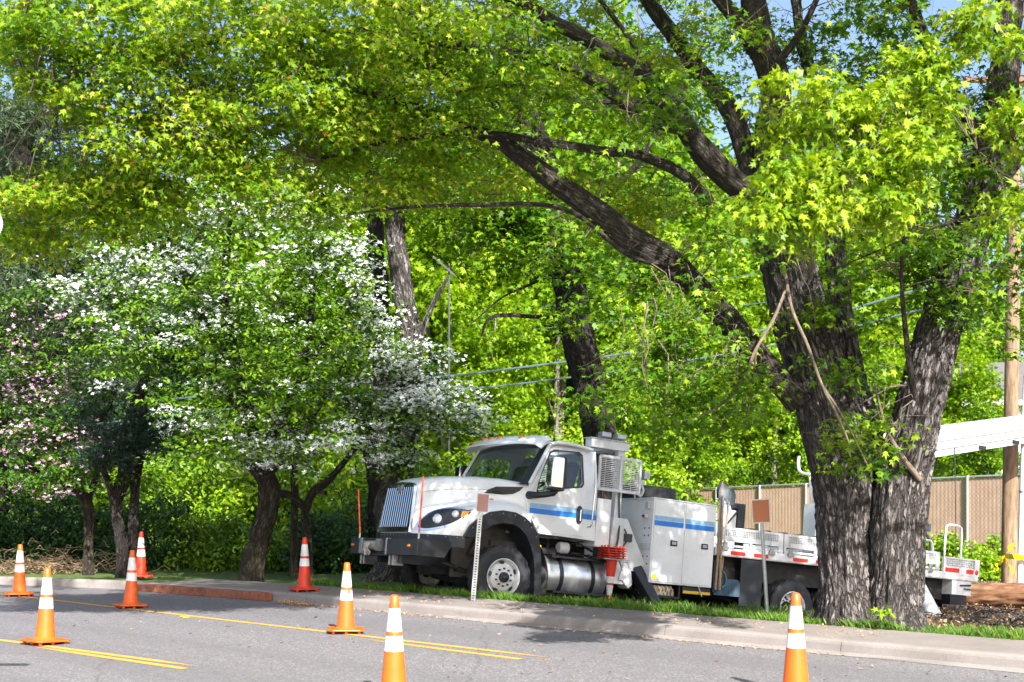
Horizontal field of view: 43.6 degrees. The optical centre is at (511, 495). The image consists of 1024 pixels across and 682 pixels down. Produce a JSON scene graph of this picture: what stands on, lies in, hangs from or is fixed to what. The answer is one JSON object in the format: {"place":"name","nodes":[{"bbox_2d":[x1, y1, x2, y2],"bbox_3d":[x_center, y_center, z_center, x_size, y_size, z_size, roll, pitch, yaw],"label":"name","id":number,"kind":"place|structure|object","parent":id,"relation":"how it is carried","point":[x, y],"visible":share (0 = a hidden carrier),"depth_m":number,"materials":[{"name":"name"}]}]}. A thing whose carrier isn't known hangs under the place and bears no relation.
{"place":"outdoors","nodes":[
{"label":"outdoors","id":0,"kind":"place"},
{"bbox_2d":[0,585,1023,681],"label":"road","id":1,"kind":"structure","parent":0,"point":[215,652],"depth_m":14.48,"materials":[{"name":"asphalt"}]},
{"bbox_2d":[5,544,33,596],"bbox_3d":[-8.693,1.325,22.606,0.470,0.910,0.470,1,0,-20],"label":"traffic cone","id":2,"kind":"object","parent":1,"relation":"on","point":[19,585],"visible":1,"depth_m":22.54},
{"bbox_2d":[19,568,70,645],"bbox_3d":[-5.577,1.325,15.327,0.470,0.910,0.470,0,-2,38],"label":"traffic cone","id":3,"kind":"object","parent":1,"relation":"on","point":[45,629],"visible":1,"depth_m":15.26,"materials":[{"name":"plastic"}]},
{"bbox_2d":[113,550,148,608],"bbox_3d":[-6.020,1.325,20.254,0.470,0.910,0.470,2,-1,-34],"label":"traffic cone","id":4,"kind":"object","parent":1,"relation":"on","point":[130,595],"visible":1,"depth_m":20.18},
{"bbox_2d":[137,584,271,600],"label":"curb","id":5,"kind":"structure","parent":1,"relation":"on","point":[223,593],"depth_m":22.49,"materials":[{"name":"red concrete"}]},
{"bbox_2d":[0,593,551,668],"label":"road markings","id":6,"kind":"object","parent":1,"relation":"on","point":[122,659],"visible":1,"depth_m":14.82,"materials":[{"name":"paint"}]},
{"bbox_2d":[327,562,364,633],"bbox_3d":[-2.143,1.325,16.560,0.470,0.910,0.470,1,0,-10],"label":"traffic cone","id":7,"kind":"object","parent":1,"relation":"on","point":[345,622],"visible":1,"depth_m":16.49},
{"bbox_2d":[381,595,405,681],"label":"traffic cone","id":8,"kind":"object","parent":1,"relation":"on","point":[393,669],"visible":1,"depth_m":11.10,"materials":[{"name":"plastic"}]},
{"bbox_2d":[0,576,1023,668],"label":"kerb","id":9,"kind":"structure","parent":1,"relation":"on","point":[1012,660],"depth_m":16.34,"materials":[{"name":"concrete"}]},
{"bbox_2d":[26,599,1006,681],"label":"fallen leaves","id":10,"kind":"object","parent":1,"relation":"on","point":[549,664],"visible":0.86,"depth_m":15.05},
{"bbox_2d":[441,615,1023,672],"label":"gutter","id":11,"kind":"object","parent":1,"relation":"on","point":[989,667],"visible":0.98,"depth_m":15.00,"materials":[{"name":"concrete"}]},
{"bbox_2d":[783,593,808,681],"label":"traffic cone","id":12,"kind":"object","parent":1,"relation":"on","point":[795,668],"visible":1,"depth_m":11.33,"materials":[{"name":"plastic"}]},
{"bbox_2d":[0,464,1023,636],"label":"ground","id":13,"kind":"structure","parent":0,"point":[171,575],"depth_m":25.96,"materials":[{"name":"plant"}]},
{"bbox_2d":[0,506,32,569],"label":"bush","id":14,"kind":"object","parent":13,"relation":"on","point":[4,543],"visible":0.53,"depth_m":28.38,"materials":[{"name":"green plant"}]},
{"bbox_2d":[0,485,100,567],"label":"bush","id":15,"kind":"object","parent":13,"relation":"on","point":[35,531],"visible":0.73,"depth_m":28.65,"materials":[{"name":"green plant"}]},
{"bbox_2d":[0,91,108,475],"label":"broadleaf tree","id":16,"kind":"object","parent":13,"relation":"on","point":[16,448],"visible":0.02,"depth_m":41.39,"materials":[{"name":"green plant"}]},
{"bbox_2d":[0,255,162,575],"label":"pink dogwood tree","id":17,"kind":"object","parent":13,"relation":"on","point":[81,492],"visible":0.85,"depth_m":25.55,"materials":[{"name":"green plant"}]},
{"bbox_2d":[0,530,166,573],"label":"brush pile","id":18,"kind":"object","parent":13,"relation":"on","point":[63,564],"visible":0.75,"depth_m":27.13,"materials":[{"name":"brown wood"}]},
{"bbox_2d":[24,483,144,566],"bbox_3d":[-9.642,0.743,29.294,2.866,2.259,2.338,0,0,0],"label":"bush","id":19,"kind":"object","parent":13,"relation":"on","point":[74,500],"visible":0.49,"depth_m":28.90,"materials":[{"name":"green plant"}]},
{"bbox_2d":[8,130,182,498],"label":"broadleaf tree","id":20,"kind":"object","parent":13,"relation":"on","point":[119,406],"visible":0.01,"depth_m":42.88,"materials":[{"name":"green plant"}]},
{"bbox_2d":[0,1,198,527],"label":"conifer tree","id":21,"kind":"object","parent":13,"relation":"on","point":[18,119],"visible":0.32,"depth_m":27.75,"materials":[{"name":"green plant"}]},
{"bbox_2d":[9,442,191,531],"bbox_3d":[-12.086,-0.176,37.035,5.280,2.974,3.857,0,0,-23],"label":"bush","id":22,"kind":"object","parent":13,"relation":"on","point":[97,503],"visible":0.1,"depth_m":36.45,"materials":[{"name":"green plant"}]},
{"bbox_2d":[46,351,193,577],"bbox_3d":[-7.609,-0.560,25.060,2.597,4.667,1.721,0,0,12],"label":"tree","id":23,"kind":"object","parent":13,"relation":"on","point":[133,442],"visible":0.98,"depth_m":25.06,"materials":[{"name":"green plant"}]},
{"bbox_2d":[136,531,152,577],"bbox_3d":[-7.292,1.170,25.163,0.470,0.910,0.470,1,0,-15],"label":"traffic cone","id":24,"kind":"object","parent":13,"relation":"on","point":[141,570],"visible":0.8,"depth_m":25.09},
{"bbox_2d":[70,173,233,503],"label":"broadleaf tree","id":25,"kind":"object","parent":13,"relation":"on","point":[177,377],"visible":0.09,"depth_m":45.49,"materials":[{"name":"green plant"}]},
{"bbox_2d":[94,483,223,569],"bbox_3d":[-7.974,0.822,28.803,2.959,2.186,2.296,0,0,0],"label":"bush","id":26,"kind":"object","parent":13,"relation":"on","point":[158,517],"visible":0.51,"depth_m":28.52,"materials":[{"name":"green plant"}]},
{"bbox_2d":[81,432,257,534],"bbox_3d":[-9.529,-0.172,36.100,5.238,3.181,3.393,0,0,17],"label":"bush","id":27,"kind":"object","parent":13,"relation":"on","point":[170,478],"visible":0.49,"depth_m":35.57,"materials":[{"name":"green plant"}]},
{"bbox_2d":[147,503,250,572],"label":"bush","id":28,"kind":"object","parent":13,"relation":"on","point":[207,555],"visible":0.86,"depth_m":28.06,"materials":[{"name":"green plant"}]},
{"bbox_2d":[131,171,276,501],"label":"broadleaf tree","id":29,"kind":"object","parent":13,"relation":"on","point":[255,258],"visible":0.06,"depth_m":49.72,"materials":[{"name":"green plant"}]},
{"bbox_2d":[20,131,408,581],"bbox_3d":[-5.377,-2.447,23.413,6.986,8.457,3.436,0,0,0],"label":"dogwood tree","id":30,"kind":"object","parent":13,"relation":"on","point":[263,462],"visible":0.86,"depth_m":23.12,"materials":[{"name":"green plant"}]},
{"bbox_2d":[148,125,311,467],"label":"broadleaf tree","id":31,"kind":"object","parent":13,"relation":"on","point":[201,186],"visible":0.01,"depth_m":64.91,"materials":[{"name":"green plant"}]},
{"bbox_2d":[171,446,290,524],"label":"bush","id":32,"kind":"object","parent":13,"relation":"on","point":[240,478],"visible":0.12,"depth_m":37.46,"materials":[{"name":"green plant"}]},
{"bbox_2d":[185,514,280,566],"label":"bush","id":33,"kind":"object","parent":13,"relation":"on","point":[234,539],"visible":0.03,"depth_m":29.16,"materials":[{"name":"green plant"}]},
{"bbox_2d":[182,244,352,474],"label":"broadleaf tree","id":34,"kind":"object","parent":13,"relation":"on","point":[219,400],"visible":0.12,"depth_m":43.11,"materials":[{"name":"green plant"}]},
{"bbox_2d":[219,522,319,573],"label":"bush","id":35,"kind":"object","parent":13,"relation":"on","point":[273,559],"visible":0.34,"depth_m":27.62,"materials":[{"name":"green plant"}]},
{"bbox_2d":[219,435,365,529],"bbox_3d":[-6.261,-0.219,37.163,4.379,3.112,3.560,0,0,0],"label":"bush","id":36,"kind":"object","parent":13,"relation":"on","point":[284,485],"visible":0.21,"depth_m":36.40,"materials":[{"name":"green plant"}]},
{"bbox_2d":[201,0,426,571],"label":"alder tree","id":37,"kind":"object","parent":13,"relation":"on","point":[375,226],"visible":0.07,"depth_m":27.85,"materials":[{"name":"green plant"}]},
{"bbox_2d":[263,110,386,478],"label":"broadleaf tree","id":38,"kind":"object","parent":13,"relation":"on","point":[274,239],"visible":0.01,"depth_m":63.77,"materials":[{"name":"green plant"}]},
{"bbox_2d":[277,507,374,575],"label":"bush","id":39,"kind":"object","parent":13,"relation":"on","point":[330,546],"visible":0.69,"depth_m":26.66,"materials":[{"name":"green plant"}]},
{"bbox_2d":[231,169,426,499],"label":"broadleaf tree","id":40,"kind":"object","parent":13,"relation":"on","point":[344,292],"visible":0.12,"depth_m":44.84,"materials":[{"name":"green plant"}]},
{"bbox_2d":[277,439,387,534],"bbox_3d":[-4.092,0.073,34.062,4.422,3.145,3.417,0,0,0],"label":"bush","id":41,"kind":"object","parent":13,"relation":"on","point":[355,480],"visible":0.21,"depth_m":33.61,"materials":[{"name":"green plant"}]},
{"bbox_2d":[324,487,374,572],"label":"bush","id":42,"kind":"object","parent":13,"relation":"on","point":[365,515],"visible":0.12,"depth_m":28.32,"materials":[{"name":"green plant"}]},
{"bbox_2d":[260,0,483,581],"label":"birch tree","id":43,"kind":"object","parent":13,"relation":"on","point":[400,271],"visible":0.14,"depth_m":24.44,"materials":[{"name":"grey plant"}]},
{"bbox_2d":[281,285,523,579],"bbox_3d":[-2.436,-1.076,24.146,5.178,5.697,2.552,0,0,24],"label":"dogwood tree","id":44,"kind":"object","parent":13,"relation":"on","point":[447,408],"visible":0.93,"depth_m":23.87,"materials":[{"name":"white plant"}]},
{"bbox_2d":[332,123,484,473],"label":"broadleaf tree","id":45,"kind":"object","parent":13,"relation":"on","point":[406,231],"depth_m":48.33,"materials":[{"name":"green plant"}]},
{"bbox_2d":[347,445,490,527],"bbox_3d":[-2.295,0.274,33.002,4.509,3.148,3.484,0,0,0],"label":"bush","id":46,"kind":"object","parent":13,"relation":"on","point":[437,465],"visible":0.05,"depth_m":32.71,"materials":[{"name":"green plant"}]},
{"bbox_2d":[433,256,455,469],"bbox_3d":[-2.117,-3.402,39.955,0.732,8.119,0.160,0,0,0],"label":"utility pole","id":47,"kind":"object","parent":13,"relation":"on","point":[448,268],"visible":0.52,"depth_m":39.97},
{"bbox_2d":[280,272,760,324],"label":"cable","id":48,"kind":"object","parent":47,"relation":"attached to","point":[617,295],"visible":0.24,"depth_m":41.88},
{"bbox_2d":[324,302,766,358],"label":"cable","id":49,"kind":"object","parent":47,"relation":"attached to","point":[647,316],"visible":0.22,"depth_m":41.70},
{"bbox_2d":[358,157,563,471],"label":"broadleaf tree","id":50,"kind":"object","parent":13,"relation":"on","point":[429,272],"visible":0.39,"depth_m":42.90,"materials":[{"name":"green plant"}]},
{"bbox_2d":[433,415,546,491],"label":"bush","id":51,"kind":"object","parent":13,"relation":"on","point":[481,471],"visible":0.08,"depth_m":35.72,"materials":[{"name":"green plant"}]},
{"bbox_2d":[441,293,555,478],"bbox_3d":[-0.520,-2.761,40.084,3.786,7.192,4.166,0,0,25],"label":"broadleaf tree","id":52,"kind":"object","parent":13,"relation":"on","point":[513,333],"visible":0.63,"depth_m":39.50,"materials":[{"name":"green plant"}]},
{"bbox_2d":[412,96,594,428],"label":"broadleaf tree","id":53,"kind":"object","parent":13,"relation":"on","point":[555,137],"visible":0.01,"depth_m":51.35,"materials":[{"name":"green plant"}]},
{"bbox_2d":[0,0,1023,630],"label":"maple tree","id":54,"kind":"object","parent":13,"relation":"on","point":[872,488],"visible":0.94,"depth_m":14.81,"materials":[{"name":"green plant"}]},
{"bbox_2d":[300,0,749,499],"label":"ash tree","id":55,"kind":"object","parent":13,"relation":"on","point":[573,317],"visible":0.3,"depth_m":25.25,"materials":[{"name":"green plant"}]},
{"bbox_2d":[439,23,623,178],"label":"broadleaf tree","id":56,"kind":"object","parent":13,"relation":"on","point":[568,137],"visible":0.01,"depth_m":72.38,"materials":[{"name":"green plant"}]},
{"bbox_2d":[467,179,652,487],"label":"broadleaf tree","id":57,"kind":"object","parent":13,"relation":"on","point":[543,293],"visible":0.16,"depth_m":45.68,"materials":[{"name":"green plant"}]},
{"bbox_2d":[507,426,658,502],"bbox_3d":[1.704,-0.326,35.940,5.455,3.587,3.704,0,0,0],"label":"bush","id":58,"kind":"object","parent":13,"relation":"on","point":[579,441],"visible":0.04,"depth_m":35.66,"materials":[{"name":"green plant"}]},
{"bbox_2d":[499,12,750,440],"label":"broadleaf tree","id":59,"kind":"object","parent":13,"relation":"on","point":[606,132],"visible":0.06,"depth_m":61.92,"materials":[{"name":"green plant"}]},
{"bbox_2d":[519,131,731,480],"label":"broadleaf tree","id":60,"kind":"object","parent":13,"relation":"on","point":[661,306],"visible":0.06,"depth_m":48.74,"materials":[{"name":"green plant"}]},
{"bbox_2d":[570,313,693,485],"bbox_3d":[3.753,-2.035,40.004,4.166,7.296,3.786,0,0,36],"label":"broadleaf tree","id":61,"kind":"object","parent":13,"relation":"on","point":[675,457],"visible":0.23,"depth_m":39.28,"materials":[{"name":"green plant"}]},
{"bbox_2d":[623,454,701,499],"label":"bush","id":62,"kind":"object","parent":13,"relation":"on","point":[665,477],"visible":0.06,"depth_m":37.92,"materials":[{"name":"green plant"}]},
{"bbox_2d":[311,578,1023,639],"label":"grass","id":63,"kind":"structure","parent":13,"relation":"on","point":[773,614],"depth_m":18.03,"materials":[{"name":"plant"}]},
{"bbox_2d":[350,388,1023,615],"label":"utility truck","id":64,"kind":"object","parent":13,"relation":"on","point":[555,534],"visible":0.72,"depth_m":22.38,"materials":[{"name":"white metal"}]},
{"bbox_2d":[597,555,625,599],"bbox_3d":[1.690,1.426,21.997,0.404,0.783,0.404,7,-5,-30],"label":"traffic cone","id":65,"kind":"object","parent":64,"relation":"on","point":[611,565],"visible":0.89,"depth_m":21.94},
{"bbox_2d":[597,553,625,556],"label":"traffic cone","id":66,"kind":"object","parent":65,"relation":"on","point":[616,554],"visible":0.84,"depth_m":21.90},
{"bbox_2d":[598,550,626,554],"bbox_3d":[1.696,1.343,22.004,0.404,0.783,0.404,6,-5,-24],"label":"traffic cone","id":67,"kind":"object","parent":66,"relation":"on","point":[606,552],"visible":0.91,"depth_m":21.89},
{"bbox_2d":[598,548,626,551],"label":"traffic cone","id":68,"kind":"object","parent":67,"relation":"on","point":[612,550],"visible":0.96,"depth_m":21.89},
{"bbox_2d":[598,545,626,549],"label":"traffic cone","id":69,"kind":"object","parent":68,"relation":"on","point":[608,546],"visible":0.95,"depth_m":21.91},
{"bbox_2d":[714,484,726,589],"bbox_3d":[3.748,0.757,23.224,0.255,1.910,0.089,10,-6,-42],"label":"shovel","id":70,"kind":"object","parent":64,"relation":"attached to","point":[717,560],"visible":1,"depth_m":23.18,"materials":[{"name":"brown wood"}]},
{"bbox_2d":[716,481,729,589],"bbox_3d":[3.821,0.730,23.234,0.263,1.968,0.130,0,0,-33],"label":"shovel","id":71,"kind":"object","parent":64,"relation":"attached to","point":[724,491],"visible":1,"depth_m":23.21,"materials":[{"name":"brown wood"}]},
{"bbox_2d":[721,488,735,577],"bbox_3d":[3.913,0.801,23.480,0.255,1.890,0.089,3,-7,32],"label":"shovel","id":72,"kind":"object","parent":64,"relation":"on","point":[730,501],"visible":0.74,"depth_m":23.51,"materials":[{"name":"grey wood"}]},
{"bbox_2d":[628,258,750,486],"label":"broadleaf tree","id":73,"kind":"object","parent":13,"relation":"on","point":[733,420],"visible":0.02,"depth_m":58.84,"materials":[{"name":"green plant"}]},
{"bbox_2d":[639,364,741,522],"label":"broadleaf tree","id":74,"kind":"object","parent":13,"relation":"on","point":[715,464],"visible":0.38,"depth_m":46.18,"materials":[{"name":"green plant"}]},
{"bbox_2d":[642,455,750,494],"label":"bush","id":75,"kind":"object","parent":13,"relation":"on","point":[718,482],"visible":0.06,"depth_m":51.59,"materials":[{"name":"green plant"}]},
{"bbox_2d":[658,111,761,487],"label":"broadleaf tree","id":76,"kind":"object","parent":13,"relation":"on","point":[725,150],"visible":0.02,"depth_m":67.89,"materials":[{"name":"green plant"}]},
{"bbox_2d":[685,234,784,488],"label":"broadleaf tree","id":77,"kind":"object","parent":13,"relation":"on","point":[753,292],"visible":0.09,"depth_m":60.90,"materials":[{"name":"green plant"}]},
{"bbox_2d":[695,441,808,489],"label":"bush","id":78,"kind":"object","parent":13,"relation":"on","point":[740,474],"visible":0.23,"depth_m":54.83,"materials":[{"name":"green plant"}]},
{"bbox_2d":[751,498,770,611],"bbox_3d":[3.418,0.951,17.353,0.240,1.801,0.078,-4,0,0],"label":"sign","id":79,"kind":"object","parent":13,"relation":"on","point":[761,511],"visible":0.93,"depth_m":17.35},
{"bbox_2d":[728,269,807,487],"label":"broadleaf tree","id":80,"kind":"object","parent":13,"relation":"on","point":[774,414],"visible":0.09,"depth_m":62.78,"materials":[{"name":"green plant"}]},
{"bbox_2d":[713,97,930,483],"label":"broadleaf tree","id":81,"kind":"object","parent":13,"relation":"on","point":[889,290],"visible":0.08,"depth_m":65.19,"materials":[{"name":"green plant"}]},
{"bbox_2d":[772,396,887,482],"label":"broadleaf tree","id":82,"kind":"object","parent":13,"relation":"on","point":[793,451],"visible":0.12,"depth_m":51.88,"materials":[{"name":"green plant"}]},
{"bbox_2d":[778,263,905,482],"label":"broadleaf tree","id":83,"kind":"object","parent":13,"relation":"on","point":[866,356],"visible":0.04,"depth_m":65.19,"materials":[{"name":"green plant"}]},
{"bbox_2d":[690,473,1019,554],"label":"fence","id":84,"kind":"object","parent":13,"relation":"on","point":[978,509],"visible":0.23,"depth_m":42.49,"materials":[{"name":"wood"}]},
{"bbox_2d":[720,0,1023,278],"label":"tree foliage","id":85,"kind":"object","parent":13,"relation":"on","point":[852,115],"visible":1,"depth_m":11.06,"materials":[{"name":"green plant"}]},
{"bbox_2d":[864,345,905,424],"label":"broadleaf tree","id":86,"kind":"object","parent":13,"relation":"on","point":[892,392],"visible":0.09,"depth_m":53.70,"materials":[{"name":"green plant"}]},
{"bbox_2d":[875,272,964,362],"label":"broadleaf tree","id":87,"kind":"object","parent":13,"relation":"on","point":[911,330],"visible":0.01,"depth_m":70.35,"materials":[{"name":"green plant"}]},
{"bbox_2d":[820,75,1023,359],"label":"broadleaf tree","id":88,"kind":"object","parent":13,"relation":"on","point":[991,244],"visible":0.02,"depth_m":76.56,"materials":[{"name":"green plant"}]},
{"bbox_2d":[864,362,1023,475],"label":"house","id":89,"kind":"structure","parent":13,"relation":"on","point":[1000,365],"depth_m":63.00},
{"bbox_2d":[926,530,964,570],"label":"bush","id":90,"kind":"object","parent":13,"relation":"on","point":[938,542],"visible":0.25,"depth_m":36.74,"materials":[{"name":"green plant"}]},
{"bbox_2d":[933,537,1000,580],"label":"bush","id":91,"kind":"object","parent":13,"relation":"on","point":[972,553],"visible":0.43,"depth_m":36.37,"materials":[{"name":"green plant"}]},
{"bbox_2d":[932,343,1003,480],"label":"broadleaf tree","id":92,"kind":"object","parent":13,"relation":"on","point":[978,376],"visible":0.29,"depth_m":57.02,"materials":[{"name":"green plant"}]},
{"bbox_2d":[924,603,1023,627],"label":"chips","id":93,"kind":"object","parent":13,"relation":"on","point":[977,619],"visible":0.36,"depth_m":20.10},
{"bbox_2d":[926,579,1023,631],"bbox_3d":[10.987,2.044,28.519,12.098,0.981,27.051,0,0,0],"label":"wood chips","id":94,"kind":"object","parent":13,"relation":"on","point":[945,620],"visible":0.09,"depth_m":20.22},
{"bbox_2d":[941,392,1021,479],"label":"broadleaf tree","id":95,"kind":"object","parent":13,"relation":"on","point":[991,459],"visible":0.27,"depth_m":49.61,"materials":[{"name":"green plant"}]},
{"bbox_2d":[965,312,1004,355],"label":"broadleaf tree","id":96,"kind":"object","parent":13,"relation":"on","point":[984,337],"depth_m":92.22,"materials":[{"name":"green plant"}]},
{"bbox_2d":[974,532,1000,581],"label":"bush","id":97,"kind":"object","parent":13,"relation":"on","point":[993,541],"visible":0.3,"depth_m":36.87,"materials":[{"name":"green plant"}]},
{"bbox_2d":[958,290,1023,362],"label":"broadleaf tree","id":98,"kind":"object","parent":13,"relation":"on","point":[984,348],"visible":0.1,"depth_m":69.76,"materials":[{"name":"green plant"}]},
{"bbox_2d":[964,34,1023,582],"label":"utility pole","id":99,"kind":"object","parent":13,"relation":"on","point":[1009,529],"visible":0.58,"depth_m":30.86,"materials":[{"name":"brown wood"}]},
{"bbox_2d":[8,265,1001,412],"bbox_3d":[-4.946,-3.969,36.487,35.935,3.481,0.932,0,0,16],"label":"cable","id":100,"kind":"object","parent":99,"relation":"attached to","point":[625,353],"visible":0.31,"depth_m":34.83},
{"bbox_2d":[82,286,1005,425],"bbox_3d":[-4.947,-3.252,36.487,35.933,3.785,0.921,0,0,16],"label":"cable","id":101,"kind":"object","parent":99,"relation":"attached to","point":[563,377],"visible":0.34,"depth_m":34.85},
{"bbox_2d":[995,542,1023,575],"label":"barrier tape","id":102,"kind":"object","parent":99,"relation":"attached to","point":[1013,556],"visible":1,"depth_m":30.25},
{"bbox_2d":[966,582,1023,608],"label":"log","id":103,"kind":"object","parent":13,"relation":"on","point":[1000,594],"visible":0.45,"depth_m":28.09,"materials":[{"name":"brown wood"}]},
{"bbox_2d":[1017,376,1023,582],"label":"conduit pipe","id":104,"kind":"object","parent":13,"relation":"on","point":[1020,570],"visible":0.7,"depth_m":29.54,"materials":[{"name":"white metal"}]},
{"bbox_2d":[0,0,1023,481],"label":"sky","id":105,"kind":"structure","parent":0,"point":[950,5],"materials":[{"name":"blue"}]},
{"bbox_2d":[160,579,1023,653],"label":"sidewalk","id":106,"kind":"structure","parent":0,"point":[957,641],"depth_m":16.82,"materials":[{"name":"concrete"}]},
{"bbox_2d":[288,537,320,591],"bbox_3d":[-3.513,1.170,21.669,0.470,0.910,0.470,1,0,-25],"label":"traffic cone","id":107,"kind":"object","parent":106,"relation":"on","point":[304,581],"visible":1,"depth_m":21.60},
{"bbox_2d":[471,493,488,600],"bbox_3d":[-0.517,0.896,19.683,0.181,1.851,0.230,5,0,0],"label":"sign","id":108,"kind":"object","parent":106,"relation":"on","point":[482,503],"visible":0.98,"depth_m":19.68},
{"bbox_2d":[272,589,886,655],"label":"bark litter","id":109,"kind":"object","parent":106,"relation":"on","point":[295,603],"visible":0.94,"depth_m":18.31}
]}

